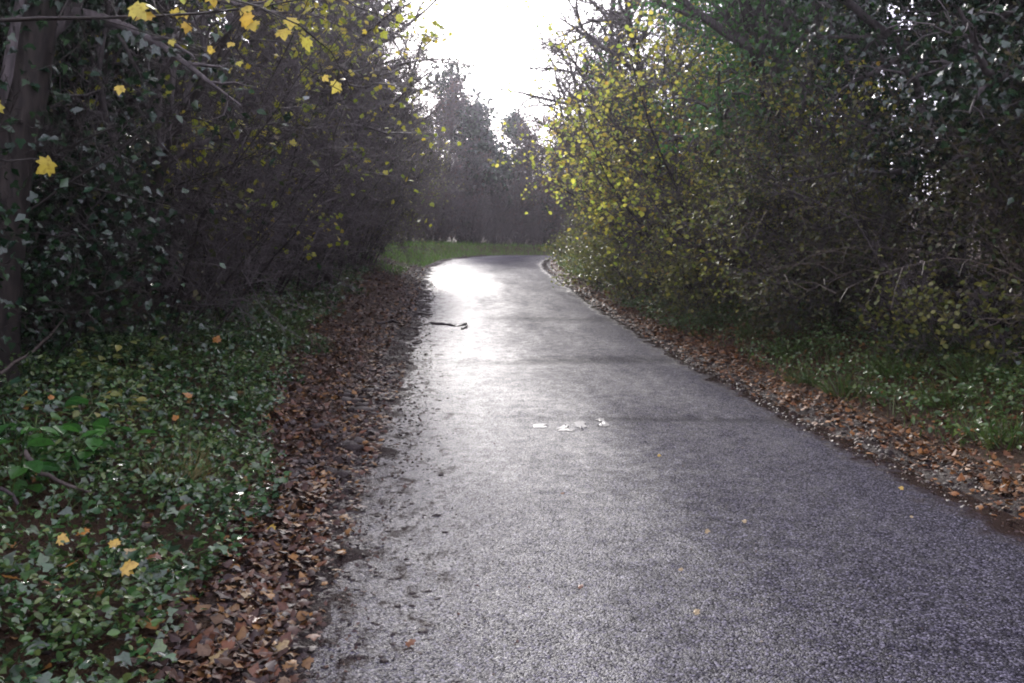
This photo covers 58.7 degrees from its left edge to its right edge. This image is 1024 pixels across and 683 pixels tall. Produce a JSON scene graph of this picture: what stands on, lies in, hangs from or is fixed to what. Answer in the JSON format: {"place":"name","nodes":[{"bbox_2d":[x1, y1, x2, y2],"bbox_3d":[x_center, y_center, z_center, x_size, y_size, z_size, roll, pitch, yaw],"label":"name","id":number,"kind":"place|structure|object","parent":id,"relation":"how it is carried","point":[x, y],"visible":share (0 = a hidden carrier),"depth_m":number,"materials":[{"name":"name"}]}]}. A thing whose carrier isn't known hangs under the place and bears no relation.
{"place":"outdoors","nodes":[
{"label":"outdoors","id":0,"kind":"place"},
{"bbox_2d":[0,201,1023,682],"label":"ground","id":1,"kind":"structure","parent":0,"point":[118,673],"depth_m":7.04,"materials":[{"name":"plant"}]},
{"bbox_2d":[0,207,33,421],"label":"ivy bush","id":2,"kind":"object","parent":1,"relation":"on","point":[25,237],"visible":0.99,"depth_m":6.18,"materials":[{"name":"green plant"}]},
{"bbox_2d":[0,398,101,500],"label":"leafy herb","id":3,"kind":"object","parent":1,"relation":"on","point":[37,465],"visible":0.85,"depth_m":4.78,"materials":[{"name":"green plant"}]},
{"bbox_2d":[0,571,108,669],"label":"leafy herb","id":4,"kind":"object","parent":1,"relation":"on","point":[76,612],"visible":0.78,"depth_m":3.48,"materials":[{"name":"green plant"}]},
{"bbox_2d":[0,396,156,476],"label":"leafy herb","id":5,"kind":"object","parent":1,"relation":"on","point":[101,424],"visible":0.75,"depth_m":5.28,"materials":[{"name":"green plant"}]},
{"bbox_2d":[23,382,148,433],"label":"leafy herb","id":6,"kind":"object","parent":1,"relation":"on","point":[75,413],"visible":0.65,"depth_m":6.22,"materials":[{"name":"green plant"}]},
{"bbox_2d":[2,0,174,336],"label":"ivy clad tree","id":7,"kind":"object","parent":1,"relation":"on","point":[68,83],"visible":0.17,"depth_m":10.19,"materials":[{"name":"green plant"}]},
{"bbox_2d":[1,0,178,330],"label":"ivy clad tree","id":8,"kind":"object","parent":1,"relation":"on","point":[106,56],"visible":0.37,"depth_m":9.67,"materials":[{"name":"green plant"}]},
{"bbox_2d":[39,447,144,512],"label":"leafy herb","id":9,"kind":"object","parent":1,"relation":"on","point":[82,472],"visible":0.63,"depth_m":5.01,"materials":[{"name":"green plant"}]},
{"bbox_2d":[0,98,205,373],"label":"ivy bush","id":10,"kind":"object","parent":1,"relation":"on","point":[30,298],"visible":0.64,"depth_m":7.74,"materials":[{"name":"green plant"}]},
{"bbox_2d":[61,336,165,384],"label":"leafy herb","id":11,"kind":"object","parent":1,"relation":"on","point":[117,348],"visible":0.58,"depth_m":7.54,"materials":[{"name":"green plant"}]},
{"bbox_2d":[21,69,210,351],"bbox_3d":[-5.190,-1.357,8.958,4.006,3.177,3.698,0,6,-4],"label":"ivy bush","id":12,"kind":"object","parent":1,"relation":"on","point":[132,109],"visible":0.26,"depth_m":9.36,"materials":[{"name":"green plant"}]},
{"bbox_2d":[0,0,247,180],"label":"tree","id":13,"kind":"object","parent":1,"relation":"on","point":[129,67],"visible":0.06,"depth_m":10.50,"materials":[{"name":"green plant"}]},
{"bbox_2d":[63,570,206,642],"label":"leafy herb","id":14,"kind":"object","parent":1,"relation":"on","point":[141,622],"visible":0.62,"depth_m":3.68,"materials":[{"name":"green plant"}]},
{"bbox_2d":[30,20,247,317],"bbox_3d":[-5.715,-2.311,12.501,4.754,4.649,5.879,4,7,37],"label":"understorey shrub","id":15,"kind":"object","parent":1,"relation":"on","point":[73,228],"visible":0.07,"depth_m":12.31,"materials":[{"name":"green plant"}]},
{"bbox_2d":[0,0,312,390],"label":"ivy clad tree","id":16,"kind":"object","parent":1,"relation":"on","point":[34,42],"visible":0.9,"depth_m":6.72,"materials":[{"name":"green plant"}]},
{"bbox_2d":[38,89,274,301],"bbox_3d":[-7.035,-2.572,15.382,5.501,4.350,4.448,5,8,41],"label":"understorey shrub","id":17,"kind":"object","parent":1,"relation":"on","point":[176,229],"visible":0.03,"depth_m":15.10,"materials":[{"name":"green plant"}]},
{"bbox_2d":[0,0,323,397],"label":"understorey shrub","id":18,"kind":"object","parent":1,"relation":"on","point":[64,183],"visible":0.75,"depth_m":7.06,"materials":[{"name":"green plant"}]},
{"bbox_2d":[128,442,225,493],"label":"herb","id":19,"kind":"object","parent":1,"relation":"on","point":[196,471],"visible":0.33,"depth_m":5.54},
{"bbox_2d":[0,0,360,350],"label":"understorey shrub","id":20,"kind":"object","parent":1,"relation":"on","point":[215,173],"visible":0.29,"depth_m":9.19,"materials":[{"name":"green plant"}]},
{"bbox_2d":[128,525,232,577],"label":"leafy herb","id":21,"kind":"object","parent":1,"relation":"on","point":[139,544],"visible":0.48,"depth_m":4.47,"materials":[{"name":"green plant"}]},
{"bbox_2d":[115,1,278,294],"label":"bare tree","id":22,"kind":"object","parent":1,"relation":"on","point":[178,31],"visible":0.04,"depth_m":15.83,"materials":[{"name":"brown plant"}]},
{"bbox_2d":[0,0,400,349],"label":"bare shrub","id":23,"kind":"object","parent":1,"relation":"on","point":[199,284],"visible":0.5,"depth_m":9.61,"materials":[{"name":"brown plant"}]},
{"bbox_2d":[58,0,344,311],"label":"bare tree","id":24,"kind":"object","parent":1,"relation":"on","point":[129,98],"visible":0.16,"depth_m":12.07,"materials":[{"name":"brown plant"}]},
{"bbox_2d":[3,0,404,332],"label":"leafy maple","id":25,"kind":"object","parent":1,"relation":"on","point":[188,89],"visible":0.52,"depth_m":10.16,"materials":[{"name":"brown plant"}]},
{"bbox_2d":[0,0,414,191],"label":"field maple","id":26,"kind":"object","parent":1,"relation":"on","point":[137,11],"visible":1,"depth_m":4.43,"materials":[{"name":"yellow plant"}]},
{"bbox_2d":[40,0,407,301],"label":"bare shrub","id":27,"kind":"object","parent":1,"relation":"on","point":[282,277],"visible":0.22,"depth_m":15.72,"materials":[{"name":"brown plant"}]},
{"bbox_2d":[62,24,386,321],"bbox_3d":[-4.111,-2.419,13.189,4.521,4.391,5.327,-2,6,-21],"label":"bare shrub","id":28,"kind":"object","parent":1,"relation":"on","point":[261,245],"visible":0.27,"depth_m":12.67,"materials":[{"name":"brown plant"}]},
{"bbox_2d":[191,376,287,414],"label":"leafy herb","id":29,"kind":"object","parent":1,"relation":"on","point":[236,386],"visible":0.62,"depth_m":7.99,"materials":[{"name":"green plant"}]},
{"bbox_2d":[171,0,402,285],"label":"bare tree","id":30,"kind":"object","parent":1,"relation":"on","point":[265,22],"visible":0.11,"depth_m":17.84,"materials":[{"name":"brown plant"}]},
{"bbox_2d":[141,54,445,296],"bbox_3d":[-4.583,-3.126,17.430,5.880,4.594,6.102,2,6,21],"label":"bare shrub","id":31,"kind":"object","parent":1,"relation":"on","point":[331,251],"visible":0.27,"depth_m":17.66,"materials":[{"name":"brown plant"}]},
{"bbox_2d":[210,100,384,282],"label":"bare shrub","id":32,"kind":"object","parent":1,"relation":"on","point":[342,264],"visible":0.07,"depth_m":20.13,"materials":[{"name":"brown plant"}]},
{"bbox_2d":[157,0,463,308],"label":"leafy maple","id":33,"kind":"object","parent":1,"relation":"on","point":[367,78],"visible":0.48,"depth_m":13.91,"materials":[{"name":"brown plant"}]},
{"bbox_2d":[184,0,459,246],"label":"bare tree","id":34,"kind":"object","parent":1,"relation":"on","point":[400,59],"visible":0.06,"depth_m":22.09,"materials":[{"name":"brown plant"}]},
{"bbox_2d":[216,0,442,267],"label":"bare tree","id":35,"kind":"object","parent":1,"relation":"on","point":[395,106],"visible":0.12,"depth_m":23.97,"materials":[{"name":"brown plant"}]},
{"bbox_2d":[232,97,439,272],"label":"bare shrub","id":36,"kind":"object","parent":1,"relation":"on","point":[379,226],"visible":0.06,"depth_m":23.96,"materials":[{"name":"brown plant"}]},
{"bbox_2d":[259,4,413,163],"bbox_3d":[-4.817,-6.189,24.861,4.784,8.270,4.574,2,6,19],"label":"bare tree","id":37,"kind":"object","parent":1,"relation":"on","point":[380,92],"visible":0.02,"depth_m":24.54,"materials":[{"name":"brown plant"}]},
{"bbox_2d":[215,0,490,276],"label":"bare tree","id":38,"kind":"object","parent":1,"relation":"on","point":[396,65],"visible":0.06,"depth_m":20.57,"materials":[{"name":"brown plant"}]},
{"bbox_2d":[271,0,440,285],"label":"bare tree","id":39,"kind":"object","parent":1,"relation":"on","point":[410,22],"visible":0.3,"depth_m":18.61,"materials":[{"name":"brown plant"}]},
{"bbox_2d":[306,145,442,265],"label":"bare shrub","id":40,"kind":"object","parent":1,"relation":"on","point":[392,223],"visible":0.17,"depth_m":25.19,"materials":[{"name":"brown plant"}]},
{"bbox_2d":[345,27,454,256],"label":"olive bush","id":41,"kind":"object","parent":1,"relation":"on","point":[410,146],"visible":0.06,"depth_m":28.23,"materials":[{"name":"green plant"}]},
{"bbox_2d":[341,110,465,265],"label":"olive bush","id":42,"kind":"object","parent":1,"relation":"on","point":[416,213],"visible":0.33,"depth_m":26.72,"materials":[{"name":"green plant"}]},
{"bbox_2d":[357,4,464,259],"bbox_3d":[-3.373,-6.542,28.742,4.574,8.271,4.784,4,7,35],"label":"bare tree","id":43,"kind":"object","parent":1,"relation":"on","point":[426,93],"visible":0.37,"depth_m":28.61,"materials":[{"name":"brown plant"}]},
{"bbox_2d":[391,90,460,241],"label":"tree","id":44,"kind":"object","parent":1,"relation":"on","point":[437,203],"visible":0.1,"depth_m":43.94,"materials":[{"name":"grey plant"}]},
{"bbox_2d":[391,36,472,242],"bbox_3d":[-4.363,-8.372,38.216,5.055,9.032,5.320,-3,7,-30],"label":"bare tree","id":45,"kind":"object","parent":1,"relation":"on","point":[439,151],"visible":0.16,"depth_m":37.69,"materials":[{"name":"brown plant"}]},
{"bbox_2d":[408,95,469,240],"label":"tree","id":46,"kind":"object","parent":1,"relation":"on","point":[433,235],"visible":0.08,"depth_m":49.46,"materials":[{"name":"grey plant"}]},
{"bbox_2d":[406,186,477,243],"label":"bare shrub","id":47,"kind":"object","parent":1,"relation":"on","point":[443,229],"visible":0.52,"depth_m":45.89,"materials":[{"name":"brown plant"}]},
{"bbox_2d":[409,74,494,242],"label":"tree","id":48,"kind":"object","parent":1,"relation":"on","point":[455,88],"visible":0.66,"depth_m":46.97,"materials":[{"name":"green plant"}]},
{"bbox_2d":[415,49,519,242],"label":"ivied snag","id":49,"kind":"object","parent":1,"relation":"on","point":[476,122],"visible":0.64,"depth_m":49.54,"materials":[{"name":"green plant"}]},
{"bbox_2d":[449,144,491,244],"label":"tree","id":50,"kind":"object","parent":1,"relation":"on","point":[473,201],"visible":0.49,"depth_m":49.01,"materials":[{"name":"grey plant"}]},
{"bbox_2d":[433,176,516,244],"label":"bare shrub","id":51,"kind":"object","parent":1,"relation":"on","point":[484,227],"visible":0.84,"depth_m":47.15,"materials":[{"name":"brown plant"}]},
{"bbox_2d":[475,125,524,243],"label":"tree","id":52,"kind":"object","parent":1,"relation":"on","point":[494,196],"visible":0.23,"depth_m":51.91,"materials":[{"name":"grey plant"}]},
{"bbox_2d":[462,190,540,245],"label":"bare shrub","id":53,"kind":"object","parent":1,"relation":"on","point":[505,228],"visible":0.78,"depth_m":48.41,"materials":[{"name":"brown plant"}]},
{"bbox_2d":[0,254,1023,682],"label":"leaf litter","id":54,"kind":"object","parent":1,"relation":"on","point":[226,664],"visible":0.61,"depth_m":6.29,"materials":[{"name":"plant"}]},
{"bbox_2d":[0,250,1023,682],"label":"ivy ground cover","id":55,"kind":"object","parent":1,"relation":"on","point":[156,644],"visible":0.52,"depth_m":5.40,"materials":[{"name":"green plant"}]},
{"bbox_2d":[22,449,94,494],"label":"dead branch","id":56,"kind":"object","parent":55,"relation":"on","point":[27,456],"visible":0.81,"depth_m":4.76,"materials":[{"name":"brown wood"}]},
{"bbox_2d":[0,251,1023,682],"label":"green weeds","id":57,"kind":"object","parent":1,"relation":"on","point":[114,633],"visible":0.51,"depth_m":7.15,"materials":[{"name":"green plant"}]},
{"bbox_2d":[0,240,1023,675],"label":"grass","id":58,"kind":"structure","parent":1,"relation":"on","point":[460,252],"depth_m":10.64,"materials":[{"name":"plant"}]},
{"bbox_2d":[485,108,551,245],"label":"tree","id":59,"kind":"object","parent":1,"relation":"on","point":[520,189],"visible":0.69,"depth_m":50.66,"materials":[{"name":"green plant"}]},
{"bbox_2d":[498,99,542,242],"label":"holly tree","id":60,"kind":"object","parent":1,"relation":"on","point":[512,132],"visible":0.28,"depth_m":55.74,"materials":[{"name":"green plant"}]},
{"bbox_2d":[514,201,562,245],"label":"bare shrub","id":61,"kind":"object","parent":1,"relation":"on","point":[540,230],"visible":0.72,"depth_m":50.18,"materials":[{"name":"brown plant"}]},
{"bbox_2d":[538,125,586,248],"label":"tree","id":62,"kind":"object","parent":1,"relation":"on","point":[559,216],"visible":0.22,"depth_m":48.99,"materials":[{"name":"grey plant"}]},
{"bbox_2d":[529,110,596,246],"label":"copper tree","id":63,"kind":"object","parent":1,"relation":"on","point":[549,130],"visible":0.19,"depth_m":49.45,"materials":[{"name":"brown plant"}]},
{"bbox_2d":[507,7,624,240],"bbox_3d":[2.369,-7.137,31.907,5.050,8.730,4.828,0,6,-4],"label":"bare tree","id":64,"kind":"object","parent":1,"relation":"on","point":[556,112],"visible":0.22,"depth_m":31.78,"materials":[{"name":"brown plant"}]},
{"bbox_2d":[455,0,694,269],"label":"bare tree","id":65,"kind":"object","parent":1,"relation":"on","point":[546,99],"visible":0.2,"depth_m":26.75,"materials":[{"name":"brown plant"}]},
{"bbox_2d":[146,279,1023,682],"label":"mud clods","id":66,"kind":"object","parent":1,"relation":"on","point":[352,443],"visible":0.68,"depth_m":6.88,"materials":[{"name":"soil"}]},
{"bbox_2d":[540,222,643,274],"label":"bramble","id":67,"kind":"object","parent":1,"relation":"on","point":[573,234],"visible":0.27,"depth_m":26.35,"materials":[{"name":"green plant"}]},
{"bbox_2d":[488,4,717,275],"bbox_3d":[3.932,-5.481,25.116,6.651,7.438,7.739,3,6,24],"label":"hazel","id":68,"kind":"object","parent":1,"relation":"on","point":[557,191],"visible":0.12,"depth_m":23.94,"materials":[{"name":"yellow plant"}]},
{"bbox_2d":[534,78,678,256],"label":"olive bush","id":69,"kind":"object","parent":1,"relation":"on","point":[572,173],"visible":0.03,"depth_m":30.26,"materials":[{"name":"green plant"}]},
{"bbox_2d":[544,212,688,291],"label":"bramble","id":70,"kind":"object","parent":1,"relation":"on","point":[587,269],"visible":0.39,"depth_m":23.18,"materials":[{"name":"green plant"}]},
{"bbox_2d":[527,0,708,260],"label":"bare tree","id":71,"kind":"object","parent":1,"relation":"on","point":[628,20],"visible":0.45,"depth_m":22.38,"materials":[{"name":"green plant"}]},
{"bbox_2d":[570,218,733,305],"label":"bramble","id":72,"kind":"object","parent":1,"relation":"on","point":[610,270],"visible":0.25,"depth_m":19.95,"materials":[{"name":"green plant"}]},
{"bbox_2d":[498,0,820,291],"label":"hazel","id":73,"kind":"object","parent":1,"relation":"on","point":[632,160],"visible":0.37,"depth_m":21.33,"materials":[{"name":"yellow plant"}]},
{"bbox_2d":[524,0,862,300],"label":"hazel","id":74,"kind":"object","parent":1,"relation":"on","point":[619,174],"visible":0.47,"depth_m":17.85,"materials":[{"name":"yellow plant"}]},
{"bbox_2d":[563,0,859,278],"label":"ivy covered tree","id":75,"kind":"object","parent":1,"relation":"on","point":[689,28],"visible":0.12,"depth_m":21.01,"materials":[{"name":"green plant"}]},
{"bbox_2d":[651,0,772,199],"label":"tree","id":76,"kind":"object","parent":1,"relation":"on","point":[682,36],"visible":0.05,"depth_m":30.30,"materials":[{"name":"green plant"}]},
{"bbox_2d":[632,206,847,325],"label":"bramble","id":77,"kind":"object","parent":1,"relation":"on","point":[681,280],"visible":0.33,"depth_m":16.07,"materials":[{"name":"green plant"}]},
{"bbox_2d":[613,0,898,307],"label":"ivy covered tree","id":78,"kind":"object","parent":1,"relation":"on","point":[746,16],"visible":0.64,"depth_m":15.16,"materials":[{"name":"green plant"}]},
{"bbox_2d":[633,125,880,303],"bbox_3d":[5.243,-2.428,17.239,4.650,3.618,4.814,-5,8,-39],"label":"thorn shrub","id":79,"kind":"object","parent":1,"relation":"on","point":[698,236],"visible":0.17,"depth_m":17.03,"materials":[{"name":"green plant"}]},
{"bbox_2d":[605,5,938,307],"bbox_3d":[4.796,-2.981,15.817,5.918,5.066,5.216,2,6,19],"label":"hazel","id":80,"kind":"object","parent":1,"relation":"on","point":[704,170],"visible":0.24,"depth_m":15.45,"materials":[{"name":"green plant"}]},
{"bbox_2d":[758,331,820,356],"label":"grass tuft","id":81,"kind":"object","parent":1,"relation":"on","point":[772,350],"visible":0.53,"depth_m":12.39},
{"bbox_2d":[715,221,884,345],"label":"bramble","id":82,"kind":"object","parent":1,"relation":"on","point":[778,328],"visible":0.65,"depth_m":12.70,"materials":[{"name":"green plant"}]},
{"bbox_2d":[631,71,980,314],"bbox_3d":[4.736,-2.406,14.932,5.674,4.296,5.147,4,7,34],"label":"thorn shrub","id":83,"kind":"object","parent":1,"relation":"on","point":[767,215],"visible":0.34,"depth_m":14.05,"materials":[{"name":"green plant"}]},
{"bbox_2d":[704,0,972,283],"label":"tree","id":84,"kind":"object","parent":1,"relation":"on","point":[857,19],"visible":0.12,"depth_m":18.82,"materials":[{"name":"green plant"}]},
{"bbox_2d":[657,31,1022,333],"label":"thorn shrub","id":85,"kind":"object","parent":1,"relation":"on","point":[778,193],"visible":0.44,"depth_m":12.66,"materials":[{"name":"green plant"}]},
{"bbox_2d":[738,0,947,265],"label":"tree","id":86,"kind":"object","parent":1,"relation":"on","point":[839,75],"visible":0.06,"depth_m":20.08,"materials":[{"name":"green plant"}]},
{"bbox_2d":[810,370,881,398],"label":"grass tuft","id":87,"kind":"object","parent":1,"relation":"on","point":[841,387],"visible":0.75,"depth_m":9.66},
{"bbox_2d":[689,66,1022,317],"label":"understorey shrub","id":88,"kind":"object","parent":1,"relation":"on","point":[891,155],"visible":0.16,"depth_m":13.99,"materials":[{"name":"green plant"}]},
{"bbox_2d":[848,369,894,406],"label":"leafy herb","id":89,"kind":"object","parent":1,"relation":"on","point":[871,390],"visible":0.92,"depth_m":9.00,"materials":[{"name":"green plant"}]},
{"bbox_2d":[725,24,1023,338],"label":"understorey shrub","id":90,"kind":"object","parent":1,"relation":"on","point":[810,161],"visible":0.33,"depth_m":11.13,"materials":[{"name":"green plant"}]},
{"bbox_2d":[726,0,1023,329],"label":"ivy covered tree","id":91,"kind":"object","parent":1,"relation":"on","point":[889,36],"visible":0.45,"depth_m":11.37,"materials":[{"name":"green plant"}]},
{"bbox_2d":[732,0,1023,350],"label":"thorn shrub","id":92,"kind":"object","parent":1,"relation":"on","point":[874,250],"visible":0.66,"depth_m":10.41,"materials":[{"name":"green plant"}]},
{"bbox_2d":[767,94,990,299],"bbox_3d":[6.381,-2.522,16.245,4.357,4.261,5.389,4,7,32],"label":"understorey shrub","id":93,"kind":"object","parent":1,"relation":"on","point":[899,195],"visible":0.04,"depth_m":16.00,"materials":[{"name":"green plant"}]},
{"bbox_2d":[853,346,937,379],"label":"grass tuft","id":94,"kind":"object","parent":1,"relation":"on","point":[879,370],"visible":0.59,"depth_m":10.04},
{"bbox_2d":[800,98,1023,369],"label":"thorn shrub","id":95,"kind":"object","parent":1,"relation":"on","point":[1004,246],"visible":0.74,"depth_m":9.31,"materials":[{"name":"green plant"}]},
{"bbox_2d":[848,0,1023,276],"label":"tree","id":96,"kind":"object","parent":1,"relation":"on","point":[870,48],"visible":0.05,"depth_m":14.45,"materials":[{"name":"green plant"}]},
{"bbox_2d":[850,248,1023,375],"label":"bramble","id":97,"kind":"object","parent":1,"relation":"on","point":[946,316],"visible":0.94,"depth_m":9.66,"materials":[{"name":"green plant"}]},
{"bbox_2d":[876,0,1019,247],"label":"tree","id":98,"kind":"object","parent":1,"relation":"on","point":[959,160],"visible":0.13,"depth_m":11.58,"materials":[{"name":"green plant"}]},
{"bbox_2d":[873,0,1023,170],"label":"ivy covered tree","id":99,"kind":"object","parent":1,"relation":"on","point":[983,55],"visible":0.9,"depth_m":8.30,"materials":[{"name":"green plant"}]},
{"bbox_2d":[909,378,996,409],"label":"grass tuft","id":100,"kind":"object","parent":1,"relation":"on","point":[944,400],"visible":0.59,"depth_m":8.62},
{"bbox_2d":[924,341,1022,382],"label":"grass tuft","id":101,"kind":"object","parent":1,"relation":"on","point":[956,372],"visible":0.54,"depth_m":9.20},
{"bbox_2d":[951,403,1023,450],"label":"grass tuft","id":102,"kind":"object","parent":1,"relation":"on","point":[992,439],"visible":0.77,"depth_m":7.25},
{"bbox_2d":[963,373,1023,414],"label":"leafy herb","id":103,"kind":"object","parent":1,"relation":"on","point":[1004,396],"visible":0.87,"depth_m":7.93,"materials":[{"name":"green plant"}]},
{"bbox_2d":[176,0,985,193],"label":"sky","id":104,"kind":"structure","parent":0,"point":[489,29],"materials":[{"name":"white"}]},
{"bbox_2d":[293,255,1023,682],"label":"road","id":105,"kind":"structure","parent":0,"point":[825,529],"depth_m":5.07,"materials":[{"name":"asphalt"}]},
{"bbox_2d":[183,274,1023,682],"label":"leaf scraps","id":106,"kind":"object","parent":105,"relation":"on","point":[325,602],"visible":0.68,"depth_m":7.10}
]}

